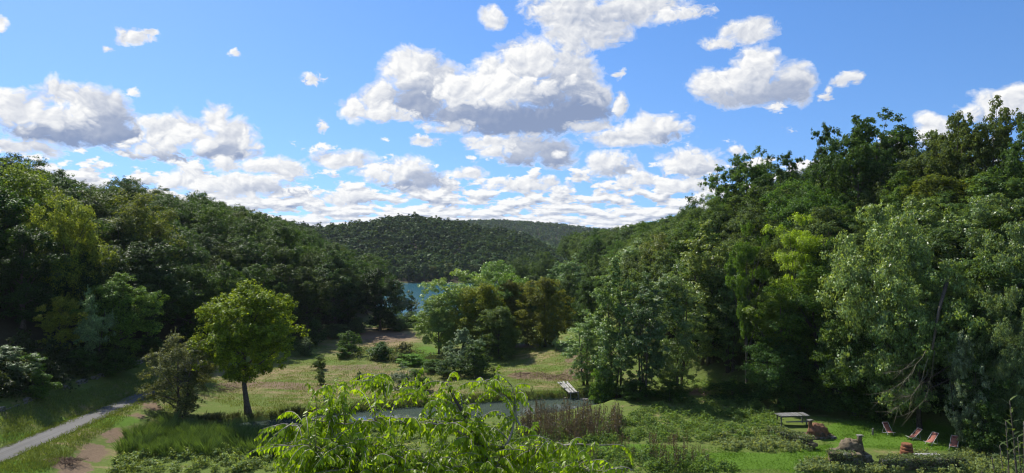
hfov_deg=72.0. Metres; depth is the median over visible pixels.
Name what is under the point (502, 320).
oak tree
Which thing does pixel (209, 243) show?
broadleaf tree
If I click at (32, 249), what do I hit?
broadleaf tree
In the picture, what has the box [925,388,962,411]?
shrub
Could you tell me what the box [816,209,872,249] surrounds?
broadleaf tree
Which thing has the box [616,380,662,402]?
shrub
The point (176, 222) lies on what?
broadleaf tree
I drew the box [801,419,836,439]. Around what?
clay oven
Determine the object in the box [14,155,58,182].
broadleaf tree
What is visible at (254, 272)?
broadleaf tree
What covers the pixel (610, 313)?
oak tree
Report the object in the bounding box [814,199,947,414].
ash tree
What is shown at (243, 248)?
broadleaf tree
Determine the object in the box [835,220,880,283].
broadleaf tree
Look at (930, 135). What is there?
broadleaf tree
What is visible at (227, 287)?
broadleaf tree
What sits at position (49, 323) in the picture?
broadleaf tree
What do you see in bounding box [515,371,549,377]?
brush heap
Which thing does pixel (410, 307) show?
cypress tree
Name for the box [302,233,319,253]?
broadleaf tree
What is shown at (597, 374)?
shrub
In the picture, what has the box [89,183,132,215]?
broadleaf tree
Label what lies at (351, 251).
broadleaf tree
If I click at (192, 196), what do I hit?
broadleaf tree
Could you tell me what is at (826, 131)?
oak tree
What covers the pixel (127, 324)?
broadleaf tree
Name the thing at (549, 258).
broadleaf tree
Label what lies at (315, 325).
shrub
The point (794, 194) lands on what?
oak tree
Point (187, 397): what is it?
hawthorn
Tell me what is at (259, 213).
broadleaf tree
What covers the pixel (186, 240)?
broadleaf tree
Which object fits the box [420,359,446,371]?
shrub
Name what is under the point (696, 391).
brush heap
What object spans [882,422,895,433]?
deckchair
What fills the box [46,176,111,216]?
broadleaf tree
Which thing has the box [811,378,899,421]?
shrub
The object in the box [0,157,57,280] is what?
broadleaf tree
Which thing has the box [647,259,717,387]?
alder tree
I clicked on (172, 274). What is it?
broadleaf tree
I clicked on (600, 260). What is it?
broadleaf tree
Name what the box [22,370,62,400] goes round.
shrub
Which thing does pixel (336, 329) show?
shrub
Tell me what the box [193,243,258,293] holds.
broadleaf tree
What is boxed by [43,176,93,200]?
broadleaf tree
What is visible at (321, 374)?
shrub
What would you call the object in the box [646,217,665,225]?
broadleaf tree
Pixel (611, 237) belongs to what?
broadleaf tree
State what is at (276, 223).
broadleaf tree
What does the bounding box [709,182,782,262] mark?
oak tree
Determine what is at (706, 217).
broadleaf tree
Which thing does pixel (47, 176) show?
broadleaf tree
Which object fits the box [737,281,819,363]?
broadleaf tree
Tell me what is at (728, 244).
broadleaf tree
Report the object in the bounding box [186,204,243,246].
broadleaf tree
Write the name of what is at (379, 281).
broadleaf tree
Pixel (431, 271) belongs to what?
poplar tree
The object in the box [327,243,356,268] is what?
broadleaf tree
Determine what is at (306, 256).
broadleaf tree
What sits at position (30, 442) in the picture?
road
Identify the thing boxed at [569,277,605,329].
oak tree
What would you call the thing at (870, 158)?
broadleaf tree
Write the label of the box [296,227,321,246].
broadleaf tree
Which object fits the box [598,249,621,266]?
broadleaf tree
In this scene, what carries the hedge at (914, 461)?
on the ground at (100, 452)
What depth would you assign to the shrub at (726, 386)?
79.66 m
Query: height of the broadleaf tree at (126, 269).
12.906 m
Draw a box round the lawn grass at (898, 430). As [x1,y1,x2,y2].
[635,417,967,472]
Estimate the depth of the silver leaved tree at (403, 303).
188.56 m
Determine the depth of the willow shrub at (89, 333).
79.54 m
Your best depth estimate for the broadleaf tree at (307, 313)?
124.75 m
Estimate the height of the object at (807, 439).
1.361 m
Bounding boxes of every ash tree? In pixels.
[408,296,465,353]
[417,268,509,349]
[458,260,528,339]
[638,232,678,309]
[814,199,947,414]
[855,247,997,429]
[870,195,968,280]
[932,192,1023,295]
[964,218,1023,372]
[974,285,1023,448]
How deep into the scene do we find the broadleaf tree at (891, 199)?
91.73 m
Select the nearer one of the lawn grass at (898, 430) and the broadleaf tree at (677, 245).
the lawn grass at (898, 430)
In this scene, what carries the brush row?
on the ground at (100, 452)
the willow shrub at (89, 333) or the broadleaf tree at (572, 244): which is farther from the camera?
the broadleaf tree at (572, 244)
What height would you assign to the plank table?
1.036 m
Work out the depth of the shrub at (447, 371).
92.58 m
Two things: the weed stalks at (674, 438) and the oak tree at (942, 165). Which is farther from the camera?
the oak tree at (942, 165)
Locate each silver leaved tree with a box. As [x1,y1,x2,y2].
[0,345,45,376]
[388,280,412,315]
[442,327,486,369]
[548,311,558,344]
[943,329,989,447]
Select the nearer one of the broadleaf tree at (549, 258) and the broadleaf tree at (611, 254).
the broadleaf tree at (611, 254)
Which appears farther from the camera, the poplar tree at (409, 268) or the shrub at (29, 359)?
the poplar tree at (409, 268)
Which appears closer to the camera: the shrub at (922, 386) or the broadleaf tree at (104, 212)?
the shrub at (922, 386)
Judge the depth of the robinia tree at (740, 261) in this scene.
80.94 m
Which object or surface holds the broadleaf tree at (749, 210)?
on the ground at (100, 452)
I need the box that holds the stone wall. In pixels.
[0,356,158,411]
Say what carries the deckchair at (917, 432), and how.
on the ground at (100, 452)
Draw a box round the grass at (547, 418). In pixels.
[515,395,625,440]
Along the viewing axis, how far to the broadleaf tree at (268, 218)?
169.84 m
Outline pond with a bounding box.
[208,397,616,430]
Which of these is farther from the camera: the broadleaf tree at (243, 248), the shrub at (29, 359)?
the broadleaf tree at (243, 248)
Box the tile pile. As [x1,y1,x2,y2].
[899,442,913,455]
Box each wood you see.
[266,212,565,280]
[443,218,616,261]
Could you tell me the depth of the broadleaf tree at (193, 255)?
105.11 m
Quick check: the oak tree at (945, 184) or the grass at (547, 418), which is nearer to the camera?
the grass at (547, 418)
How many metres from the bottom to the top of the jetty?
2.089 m
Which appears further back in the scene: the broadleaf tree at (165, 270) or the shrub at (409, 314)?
the shrub at (409, 314)
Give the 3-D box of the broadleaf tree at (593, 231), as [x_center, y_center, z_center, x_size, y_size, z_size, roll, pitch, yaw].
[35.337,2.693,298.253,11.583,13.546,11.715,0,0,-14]
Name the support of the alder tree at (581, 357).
on the ground at (100, 452)
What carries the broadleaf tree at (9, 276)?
on the ground at (100, 452)
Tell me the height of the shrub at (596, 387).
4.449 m
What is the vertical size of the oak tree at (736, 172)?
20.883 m
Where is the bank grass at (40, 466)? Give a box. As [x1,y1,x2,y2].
[0,373,189,472]
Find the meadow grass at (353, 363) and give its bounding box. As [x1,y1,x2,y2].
[198,338,594,415]
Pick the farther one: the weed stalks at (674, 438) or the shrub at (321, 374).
the shrub at (321, 374)
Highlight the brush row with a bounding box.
[345,343,448,365]
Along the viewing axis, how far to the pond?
77.96 m
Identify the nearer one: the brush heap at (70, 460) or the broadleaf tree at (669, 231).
the brush heap at (70, 460)
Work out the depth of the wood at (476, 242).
498.28 m
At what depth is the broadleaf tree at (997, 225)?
73.51 m
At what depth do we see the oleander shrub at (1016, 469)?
8.74 m
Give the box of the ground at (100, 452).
[0,224,1022,472]
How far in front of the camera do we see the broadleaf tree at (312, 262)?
140.40 m
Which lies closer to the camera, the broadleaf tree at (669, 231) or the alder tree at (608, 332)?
the alder tree at (608, 332)
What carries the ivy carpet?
on the ground at (100, 452)
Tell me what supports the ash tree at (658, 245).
on the ground at (100, 452)
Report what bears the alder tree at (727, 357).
on the ground at (100, 452)
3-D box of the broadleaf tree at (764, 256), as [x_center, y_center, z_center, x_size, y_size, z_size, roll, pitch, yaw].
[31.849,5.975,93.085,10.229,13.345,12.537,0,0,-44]
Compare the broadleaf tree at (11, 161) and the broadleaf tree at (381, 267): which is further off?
the broadleaf tree at (381, 267)
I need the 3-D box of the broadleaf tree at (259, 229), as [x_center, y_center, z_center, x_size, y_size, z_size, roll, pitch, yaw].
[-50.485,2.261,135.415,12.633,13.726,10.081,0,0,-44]
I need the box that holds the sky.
[0,0,1023,229]
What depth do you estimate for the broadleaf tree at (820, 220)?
89.08 m
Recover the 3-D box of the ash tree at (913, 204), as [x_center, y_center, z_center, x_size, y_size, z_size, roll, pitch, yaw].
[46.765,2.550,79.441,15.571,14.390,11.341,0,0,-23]
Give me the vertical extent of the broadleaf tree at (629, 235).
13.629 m
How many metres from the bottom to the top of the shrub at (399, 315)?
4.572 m
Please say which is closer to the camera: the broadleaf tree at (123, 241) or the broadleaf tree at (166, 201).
the broadleaf tree at (123, 241)
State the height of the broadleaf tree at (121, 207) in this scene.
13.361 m
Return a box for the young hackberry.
[246,365,633,472]
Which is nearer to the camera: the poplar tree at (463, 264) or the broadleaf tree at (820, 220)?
the broadleaf tree at (820, 220)
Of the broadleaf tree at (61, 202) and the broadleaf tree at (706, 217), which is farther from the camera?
the broadleaf tree at (706, 217)
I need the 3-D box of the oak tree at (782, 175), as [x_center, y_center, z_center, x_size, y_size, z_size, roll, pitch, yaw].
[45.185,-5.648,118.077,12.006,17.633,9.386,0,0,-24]
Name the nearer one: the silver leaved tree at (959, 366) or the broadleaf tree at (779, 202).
the silver leaved tree at (959, 366)
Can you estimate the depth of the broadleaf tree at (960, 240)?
72.48 m
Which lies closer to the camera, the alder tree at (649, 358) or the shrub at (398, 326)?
the alder tree at (649, 358)
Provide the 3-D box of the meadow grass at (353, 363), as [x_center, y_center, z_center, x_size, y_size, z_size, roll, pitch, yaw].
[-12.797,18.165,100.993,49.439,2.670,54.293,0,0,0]
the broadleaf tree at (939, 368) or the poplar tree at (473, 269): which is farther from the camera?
the poplar tree at (473, 269)
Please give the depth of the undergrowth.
73.72 m
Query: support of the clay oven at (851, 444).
on the ground at (100, 452)
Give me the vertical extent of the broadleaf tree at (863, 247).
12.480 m
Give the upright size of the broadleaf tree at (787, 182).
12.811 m
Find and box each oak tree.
[449,282,514,356]
[473,306,525,360]
[496,280,533,344]
[501,271,531,317]
[515,276,576,350]
[516,283,543,314]
[523,274,546,308]
[551,271,580,325]
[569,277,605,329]
[596,251,627,324]
[698,145,776,216]
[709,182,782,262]
[740,150,806,210]
[775,184,823,231]
[804,122,856,192]
[807,318,891,424]
[808,138,912,217]
[813,200,883,246]
[820,107,921,198]
[898,173,982,257]
[915,110,991,210]
[939,95,1023,211]
[986,119,1023,208]
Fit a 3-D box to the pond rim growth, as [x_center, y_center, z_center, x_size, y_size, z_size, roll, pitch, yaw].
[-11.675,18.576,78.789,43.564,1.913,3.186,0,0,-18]
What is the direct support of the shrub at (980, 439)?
on the ground at (100, 452)
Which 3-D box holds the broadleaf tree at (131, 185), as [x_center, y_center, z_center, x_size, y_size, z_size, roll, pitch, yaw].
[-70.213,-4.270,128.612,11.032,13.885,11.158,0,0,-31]
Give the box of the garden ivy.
[707,427,1021,472]
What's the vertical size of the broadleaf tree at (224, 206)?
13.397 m
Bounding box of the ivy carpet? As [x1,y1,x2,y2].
[107,414,508,472]
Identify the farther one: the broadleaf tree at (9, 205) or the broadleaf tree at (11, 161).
the broadleaf tree at (11, 161)
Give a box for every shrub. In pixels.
[13,353,51,379]
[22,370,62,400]
[73,285,118,356]
[130,337,167,353]
[283,336,299,350]
[292,337,317,356]
[299,319,328,345]
[309,355,326,369]
[315,369,325,383]
[322,323,356,337]
[332,346,351,358]
[336,330,362,353]
[343,317,371,333]
[366,341,397,360]
[382,317,411,331]
[383,310,406,323]
[390,362,413,386]
[394,341,414,361]
[396,352,429,366]
[401,311,417,323]
[405,369,432,389]
[412,316,427,326]
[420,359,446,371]
[433,359,463,377]
[456,342,495,378]
[552,335,560,350]
[588,366,617,400]
[588,377,613,403]
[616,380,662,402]
[652,378,694,402]
[704,380,764,401]
[768,379,829,412]
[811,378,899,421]
[889,381,945,396]
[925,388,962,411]
[959,398,1022,455]
[975,395,1023,472]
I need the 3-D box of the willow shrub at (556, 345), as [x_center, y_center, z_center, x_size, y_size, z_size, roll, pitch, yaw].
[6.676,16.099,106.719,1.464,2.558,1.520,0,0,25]
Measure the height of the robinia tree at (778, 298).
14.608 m
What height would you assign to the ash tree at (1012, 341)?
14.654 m
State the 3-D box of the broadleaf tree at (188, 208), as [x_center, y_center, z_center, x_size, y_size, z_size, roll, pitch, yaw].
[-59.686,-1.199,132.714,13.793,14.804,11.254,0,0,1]
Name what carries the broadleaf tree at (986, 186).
on the ground at (100, 452)
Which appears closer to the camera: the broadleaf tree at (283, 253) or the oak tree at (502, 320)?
the oak tree at (502, 320)
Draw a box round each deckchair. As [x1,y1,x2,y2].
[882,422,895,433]
[907,428,921,439]
[925,431,938,445]
[949,435,958,448]
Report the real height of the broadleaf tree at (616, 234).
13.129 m
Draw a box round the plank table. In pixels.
[774,412,809,425]
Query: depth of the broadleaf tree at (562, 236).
321.42 m
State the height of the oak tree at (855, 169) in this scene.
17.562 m
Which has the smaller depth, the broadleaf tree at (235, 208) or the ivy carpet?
the ivy carpet
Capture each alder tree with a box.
[515,310,537,345]
[536,280,565,322]
[545,261,564,306]
[555,253,588,320]
[556,309,606,384]
[584,254,643,397]
[613,271,672,398]
[615,237,646,301]
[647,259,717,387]
[670,219,744,365]
[704,252,750,372]
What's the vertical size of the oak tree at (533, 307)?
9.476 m
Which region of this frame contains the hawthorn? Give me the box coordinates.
[135,326,223,418]
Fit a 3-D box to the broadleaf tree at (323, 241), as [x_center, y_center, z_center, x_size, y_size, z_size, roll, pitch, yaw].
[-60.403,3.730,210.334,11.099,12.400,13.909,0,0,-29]
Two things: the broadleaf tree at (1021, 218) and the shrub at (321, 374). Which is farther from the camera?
the shrub at (321, 374)
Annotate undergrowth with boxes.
[0,312,1016,421]
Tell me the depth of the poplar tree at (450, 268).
386.78 m
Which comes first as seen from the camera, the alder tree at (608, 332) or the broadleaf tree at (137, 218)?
the alder tree at (608, 332)
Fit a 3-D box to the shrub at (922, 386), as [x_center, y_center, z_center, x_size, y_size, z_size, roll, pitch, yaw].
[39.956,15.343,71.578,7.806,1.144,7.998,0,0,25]
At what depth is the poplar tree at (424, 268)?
388.70 m
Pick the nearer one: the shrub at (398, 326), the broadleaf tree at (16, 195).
the broadleaf tree at (16, 195)
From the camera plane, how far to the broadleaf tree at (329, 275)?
133.44 m
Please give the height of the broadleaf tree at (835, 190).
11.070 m
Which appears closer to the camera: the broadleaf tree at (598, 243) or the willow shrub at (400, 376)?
the willow shrub at (400, 376)
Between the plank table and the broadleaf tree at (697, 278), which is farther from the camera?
the broadleaf tree at (697, 278)
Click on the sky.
(607, 114)
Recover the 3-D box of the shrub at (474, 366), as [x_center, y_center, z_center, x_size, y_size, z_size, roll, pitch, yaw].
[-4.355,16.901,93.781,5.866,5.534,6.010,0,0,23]
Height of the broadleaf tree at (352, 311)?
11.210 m
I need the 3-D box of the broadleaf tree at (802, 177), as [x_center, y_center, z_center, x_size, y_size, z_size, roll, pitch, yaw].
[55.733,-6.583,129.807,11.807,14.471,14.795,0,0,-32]
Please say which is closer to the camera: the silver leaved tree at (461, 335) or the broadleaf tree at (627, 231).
the silver leaved tree at (461, 335)
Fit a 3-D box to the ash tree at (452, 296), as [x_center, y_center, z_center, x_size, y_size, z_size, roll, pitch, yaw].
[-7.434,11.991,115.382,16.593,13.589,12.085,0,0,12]
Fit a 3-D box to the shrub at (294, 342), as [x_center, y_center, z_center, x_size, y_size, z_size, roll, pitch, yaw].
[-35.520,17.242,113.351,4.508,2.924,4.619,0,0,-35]
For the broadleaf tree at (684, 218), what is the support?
on the ground at (100, 452)
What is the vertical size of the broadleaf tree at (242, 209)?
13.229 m
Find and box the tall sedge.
[112,411,366,458]
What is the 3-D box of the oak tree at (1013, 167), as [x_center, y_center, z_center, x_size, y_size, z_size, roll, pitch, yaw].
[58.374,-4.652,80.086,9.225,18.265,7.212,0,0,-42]
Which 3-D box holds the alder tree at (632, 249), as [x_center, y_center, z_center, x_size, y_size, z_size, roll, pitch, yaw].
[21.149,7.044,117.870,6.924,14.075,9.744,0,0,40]
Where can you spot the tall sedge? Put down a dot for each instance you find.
(174, 433)
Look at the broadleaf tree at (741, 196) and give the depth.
130.03 m
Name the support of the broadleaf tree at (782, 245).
on the ground at (100, 452)
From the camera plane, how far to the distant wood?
1347.84 m
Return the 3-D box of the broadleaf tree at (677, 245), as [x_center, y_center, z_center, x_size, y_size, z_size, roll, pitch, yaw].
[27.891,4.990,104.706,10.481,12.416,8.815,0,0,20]
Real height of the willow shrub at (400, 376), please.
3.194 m
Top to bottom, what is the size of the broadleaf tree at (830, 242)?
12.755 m
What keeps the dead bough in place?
hanging from the ash tree at (960, 307)
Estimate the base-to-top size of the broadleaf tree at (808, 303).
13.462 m
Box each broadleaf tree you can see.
[0,151,44,176]
[0,153,29,182]
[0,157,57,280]
[0,177,59,254]
[0,181,57,276]
[0,224,71,329]
[13,237,89,313]
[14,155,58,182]
[15,173,70,202]
[20,186,119,325]
[26,171,68,190]
[32,296,88,353]
[39,195,122,286]
[42,189,98,246]
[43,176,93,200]
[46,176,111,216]
[50,169,97,195]
[57,240,178,332]
[69,271,169,360]
[72,187,133,237]
[78,180,96,200]
[80,187,188,283]
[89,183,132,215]
[93,214,173,264]
[93,221,172,295]
[96,180,128,202]
[99,175,148,209]
[104,239,206,337]
[107,176,153,195]
[109,202,155,237]
[143,186,180,208]
[143,191,187,223]
[145,193,194,231]
[148,206,192,237]
[151,249,192,311]
[160,227,216,313]
[160,263,228,340]
[165,224,206,286]
[177,191,231,239]
[178,190,226,238]
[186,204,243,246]
[187,230,229,271]
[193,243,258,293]
[197,260,245,327]
[215,232,278,285]
[217,201,238,219]
[218,209,255,241]
[222,220,267,278]
[224,205,273,234]
[228,204,252,215]
[230,213,277,248]
[235,263,286,321]
[240,238,311,289]
[253,211,279,231]
[253,263,314,324]
[255,225,313,287]
[262,213,289,230]
[264,217,303,269]
[269,215,290,227]
[281,238,306,270]
[289,266,341,329]
[295,227,315,268]
[295,246,335,290]
[295,249,324,283]
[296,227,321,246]
[301,228,319,245]
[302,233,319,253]
[304,244,340,268]
[306,228,328,248]
[306,229,323,248]
[310,250,364,323]
[326,251,369,313]
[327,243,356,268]
[329,267,371,322]
[341,261,369,302]
[342,244,358,256]
[350,253,388,283]
[354,267,406,330]
[355,260,385,313]
[359,253,398,283]
[359,254,393,280]
[496,253,541,283]
[529,248,561,311]
[539,252,557,271]
[555,232,580,262]
[555,233,574,260]
[563,231,590,264]
[568,234,582,259]
[569,234,606,261]
[577,233,609,264]
[578,235,601,265]
[582,253,607,316]
[583,252,607,277]
[589,227,603,235]
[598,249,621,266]
[599,240,617,260]
[599,250,621,273]
[603,226,623,244]
[605,239,624,256]
[609,244,668,325]
[611,225,636,246]
[613,250,640,315]
[614,224,633,245]
[616,250,684,333]
[621,232,647,250]
[626,220,651,238]
[627,221,657,240]
[627,227,664,248]
[627,228,650,250]
[642,218,679,250]
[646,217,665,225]
[653,218,701,261]
[654,264,756,347]
[660,217,672,223]
[662,262,722,343]
[664,228,721,278]
[665,220,713,274]
[671,207,705,230]
[675,192,709,227]
[687,195,737,263]
[697,241,762,301]
[712,231,792,316]
[713,185,745,215]
[714,207,780,284]
[719,214,762,246]
[733,203,769,230]
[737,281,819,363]
[739,331,816,406]
[757,177,815,255]
[762,224,827,283]
[763,261,860,378]
[765,185,802,227]
[770,178,800,199]
[771,179,847,234]
[784,205,866,283]
[798,161,825,183]
[803,236,870,327]
[812,241,895,321]
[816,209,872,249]
[822,184,861,211]
[826,142,911,200]
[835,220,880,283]
[843,146,906,201]
[846,186,896,235]
[867,170,937,234]
[871,145,969,204]
[882,272,983,384]
[890,129,979,166]
[890,194,943,252]
[911,198,1012,275]
[911,220,1023,333]
[916,171,1023,255]
[932,205,1023,271]
[935,251,1023,380]
[952,344,1023,445]
[971,184,1020,210]
[978,142,1023,170]
[1003,197,1023,226]
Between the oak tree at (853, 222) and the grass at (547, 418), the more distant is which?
the oak tree at (853, 222)
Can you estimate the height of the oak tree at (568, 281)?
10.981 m
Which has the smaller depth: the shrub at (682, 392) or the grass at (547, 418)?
the grass at (547, 418)
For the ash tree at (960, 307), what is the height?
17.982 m
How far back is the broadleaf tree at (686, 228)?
109.51 m
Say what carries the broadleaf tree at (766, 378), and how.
on the ground at (100, 452)
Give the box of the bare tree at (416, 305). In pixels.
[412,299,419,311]
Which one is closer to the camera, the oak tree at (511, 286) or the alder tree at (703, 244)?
the alder tree at (703, 244)
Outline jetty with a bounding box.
[558,381,578,399]
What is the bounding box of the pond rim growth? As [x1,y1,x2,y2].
[196,387,588,422]
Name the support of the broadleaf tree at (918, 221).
on the ground at (100, 452)
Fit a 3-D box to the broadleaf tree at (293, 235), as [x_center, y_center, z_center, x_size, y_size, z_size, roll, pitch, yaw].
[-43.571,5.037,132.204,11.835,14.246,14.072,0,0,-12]
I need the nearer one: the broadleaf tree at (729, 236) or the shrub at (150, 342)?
the shrub at (150, 342)
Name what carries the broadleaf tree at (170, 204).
on the ground at (100, 452)
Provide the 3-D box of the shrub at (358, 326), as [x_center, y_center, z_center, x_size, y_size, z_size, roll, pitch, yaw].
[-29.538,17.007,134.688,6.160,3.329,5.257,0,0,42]
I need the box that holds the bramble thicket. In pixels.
[506,374,782,472]
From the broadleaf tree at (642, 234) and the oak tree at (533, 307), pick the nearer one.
the oak tree at (533, 307)
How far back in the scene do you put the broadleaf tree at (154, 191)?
146.07 m
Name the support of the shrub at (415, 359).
on the ground at (100, 452)
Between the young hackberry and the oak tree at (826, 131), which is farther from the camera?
the oak tree at (826, 131)
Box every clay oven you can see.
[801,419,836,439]
[829,434,873,462]
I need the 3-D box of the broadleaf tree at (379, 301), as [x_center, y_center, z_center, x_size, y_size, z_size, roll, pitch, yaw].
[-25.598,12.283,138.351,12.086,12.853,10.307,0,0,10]
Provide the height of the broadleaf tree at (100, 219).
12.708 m
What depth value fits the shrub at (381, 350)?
105.59 m
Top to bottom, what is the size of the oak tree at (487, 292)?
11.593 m
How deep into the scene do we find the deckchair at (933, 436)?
62.89 m
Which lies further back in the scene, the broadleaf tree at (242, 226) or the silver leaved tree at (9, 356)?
the broadleaf tree at (242, 226)
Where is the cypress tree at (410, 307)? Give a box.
[406,291,416,312]
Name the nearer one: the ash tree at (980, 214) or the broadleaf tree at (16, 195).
the ash tree at (980, 214)
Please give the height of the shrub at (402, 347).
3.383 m
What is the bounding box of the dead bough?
[874,277,949,424]
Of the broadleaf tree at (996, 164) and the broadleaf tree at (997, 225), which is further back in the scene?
the broadleaf tree at (996, 164)
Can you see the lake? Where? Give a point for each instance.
(414, 289)
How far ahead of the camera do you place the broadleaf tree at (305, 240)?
162.86 m
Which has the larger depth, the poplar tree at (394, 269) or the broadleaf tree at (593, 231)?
the poplar tree at (394, 269)
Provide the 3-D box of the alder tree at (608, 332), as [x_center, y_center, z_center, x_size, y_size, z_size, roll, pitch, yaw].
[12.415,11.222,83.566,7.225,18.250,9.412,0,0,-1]
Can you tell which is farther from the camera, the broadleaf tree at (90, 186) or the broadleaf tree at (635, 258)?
the broadleaf tree at (90, 186)
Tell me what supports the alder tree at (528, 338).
on the ground at (100, 452)
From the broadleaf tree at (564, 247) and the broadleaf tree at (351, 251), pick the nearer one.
the broadleaf tree at (351, 251)
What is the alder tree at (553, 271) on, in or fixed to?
on the ground at (100, 452)
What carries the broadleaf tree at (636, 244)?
on the ground at (100, 452)
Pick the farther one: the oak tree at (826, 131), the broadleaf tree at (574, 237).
the broadleaf tree at (574, 237)
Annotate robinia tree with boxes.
[724,219,770,393]
[742,276,819,400]
[760,212,829,295]
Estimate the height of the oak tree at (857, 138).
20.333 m
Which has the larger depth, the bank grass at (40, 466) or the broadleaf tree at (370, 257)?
the broadleaf tree at (370, 257)
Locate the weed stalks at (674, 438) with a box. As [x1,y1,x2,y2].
[522,429,709,471]
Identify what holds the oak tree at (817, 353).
on the ground at (100, 452)
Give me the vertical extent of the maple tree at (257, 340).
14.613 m
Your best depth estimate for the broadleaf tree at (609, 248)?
214.26 m
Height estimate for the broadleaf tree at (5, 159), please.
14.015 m
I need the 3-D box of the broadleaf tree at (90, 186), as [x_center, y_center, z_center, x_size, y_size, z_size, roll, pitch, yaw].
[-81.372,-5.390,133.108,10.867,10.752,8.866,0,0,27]
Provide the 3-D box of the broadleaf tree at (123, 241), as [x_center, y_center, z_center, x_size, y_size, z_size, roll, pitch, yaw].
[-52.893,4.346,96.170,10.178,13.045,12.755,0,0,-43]
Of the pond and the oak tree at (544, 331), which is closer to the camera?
the pond
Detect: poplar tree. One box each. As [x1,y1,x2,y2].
[389,266,398,279]
[403,265,413,280]
[419,263,430,280]
[429,266,438,280]
[442,263,455,281]
[457,259,471,276]
[465,265,479,279]
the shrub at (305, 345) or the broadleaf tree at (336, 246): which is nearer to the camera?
the shrub at (305, 345)
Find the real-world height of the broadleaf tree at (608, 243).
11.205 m
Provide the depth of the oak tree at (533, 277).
167.55 m
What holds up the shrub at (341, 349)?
on the ground at (100, 452)
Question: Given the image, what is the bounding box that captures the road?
[0,335,199,460]
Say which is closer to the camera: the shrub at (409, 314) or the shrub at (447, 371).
the shrub at (447, 371)
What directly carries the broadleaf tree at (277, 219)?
on the ground at (100, 452)
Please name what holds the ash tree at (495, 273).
on the ground at (100, 452)
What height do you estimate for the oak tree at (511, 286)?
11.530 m
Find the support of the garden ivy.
on the ground at (100, 452)
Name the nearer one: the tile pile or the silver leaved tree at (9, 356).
the tile pile
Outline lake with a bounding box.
[383,283,497,315]
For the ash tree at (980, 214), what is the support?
on the ground at (100, 452)
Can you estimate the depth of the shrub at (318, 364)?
97.10 m
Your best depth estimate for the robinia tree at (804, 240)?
82.84 m
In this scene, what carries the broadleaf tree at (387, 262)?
on the ground at (100, 452)
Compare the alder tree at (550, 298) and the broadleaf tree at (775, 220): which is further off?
the alder tree at (550, 298)
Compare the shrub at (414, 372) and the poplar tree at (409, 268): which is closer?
the shrub at (414, 372)
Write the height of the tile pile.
1.220 m
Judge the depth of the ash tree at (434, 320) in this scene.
110.51 m
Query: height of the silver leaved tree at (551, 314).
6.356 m
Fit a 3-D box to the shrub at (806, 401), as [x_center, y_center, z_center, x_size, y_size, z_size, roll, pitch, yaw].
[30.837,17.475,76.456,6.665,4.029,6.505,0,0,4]
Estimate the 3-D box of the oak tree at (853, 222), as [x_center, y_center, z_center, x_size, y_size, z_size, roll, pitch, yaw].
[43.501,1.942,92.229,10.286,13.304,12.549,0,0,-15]
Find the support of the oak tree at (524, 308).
on the ground at (100, 452)
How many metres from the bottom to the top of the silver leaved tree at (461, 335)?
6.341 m
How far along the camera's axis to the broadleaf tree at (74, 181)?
124.45 m
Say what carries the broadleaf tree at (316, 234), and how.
on the ground at (100, 452)
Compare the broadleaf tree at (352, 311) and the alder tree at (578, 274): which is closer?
the broadleaf tree at (352, 311)
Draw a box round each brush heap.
[56,456,88,468]
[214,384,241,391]
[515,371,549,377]
[541,373,571,380]
[687,388,719,393]
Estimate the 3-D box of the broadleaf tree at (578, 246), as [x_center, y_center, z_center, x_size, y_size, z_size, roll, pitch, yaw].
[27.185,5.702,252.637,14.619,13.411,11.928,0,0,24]
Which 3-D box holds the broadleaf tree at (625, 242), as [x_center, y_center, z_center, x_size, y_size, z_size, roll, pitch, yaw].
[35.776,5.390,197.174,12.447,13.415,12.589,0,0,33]
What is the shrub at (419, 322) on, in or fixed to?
on the ground at (100, 452)
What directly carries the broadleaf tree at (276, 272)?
on the ground at (100, 452)
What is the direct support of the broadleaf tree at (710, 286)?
on the ground at (100, 452)
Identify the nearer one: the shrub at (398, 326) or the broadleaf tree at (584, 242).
the shrub at (398, 326)
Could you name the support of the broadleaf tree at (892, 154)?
on the ground at (100, 452)
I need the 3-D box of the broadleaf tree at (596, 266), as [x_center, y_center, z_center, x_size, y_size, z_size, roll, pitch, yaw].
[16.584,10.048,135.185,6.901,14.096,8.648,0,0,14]
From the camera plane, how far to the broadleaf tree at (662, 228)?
131.18 m
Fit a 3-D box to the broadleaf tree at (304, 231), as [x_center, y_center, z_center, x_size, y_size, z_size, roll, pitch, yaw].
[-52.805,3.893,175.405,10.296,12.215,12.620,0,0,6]
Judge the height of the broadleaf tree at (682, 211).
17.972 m
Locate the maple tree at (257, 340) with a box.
[186,278,310,413]
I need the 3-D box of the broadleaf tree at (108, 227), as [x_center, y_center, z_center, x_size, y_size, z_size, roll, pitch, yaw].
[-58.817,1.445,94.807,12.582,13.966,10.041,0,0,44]
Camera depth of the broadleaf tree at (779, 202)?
105.02 m

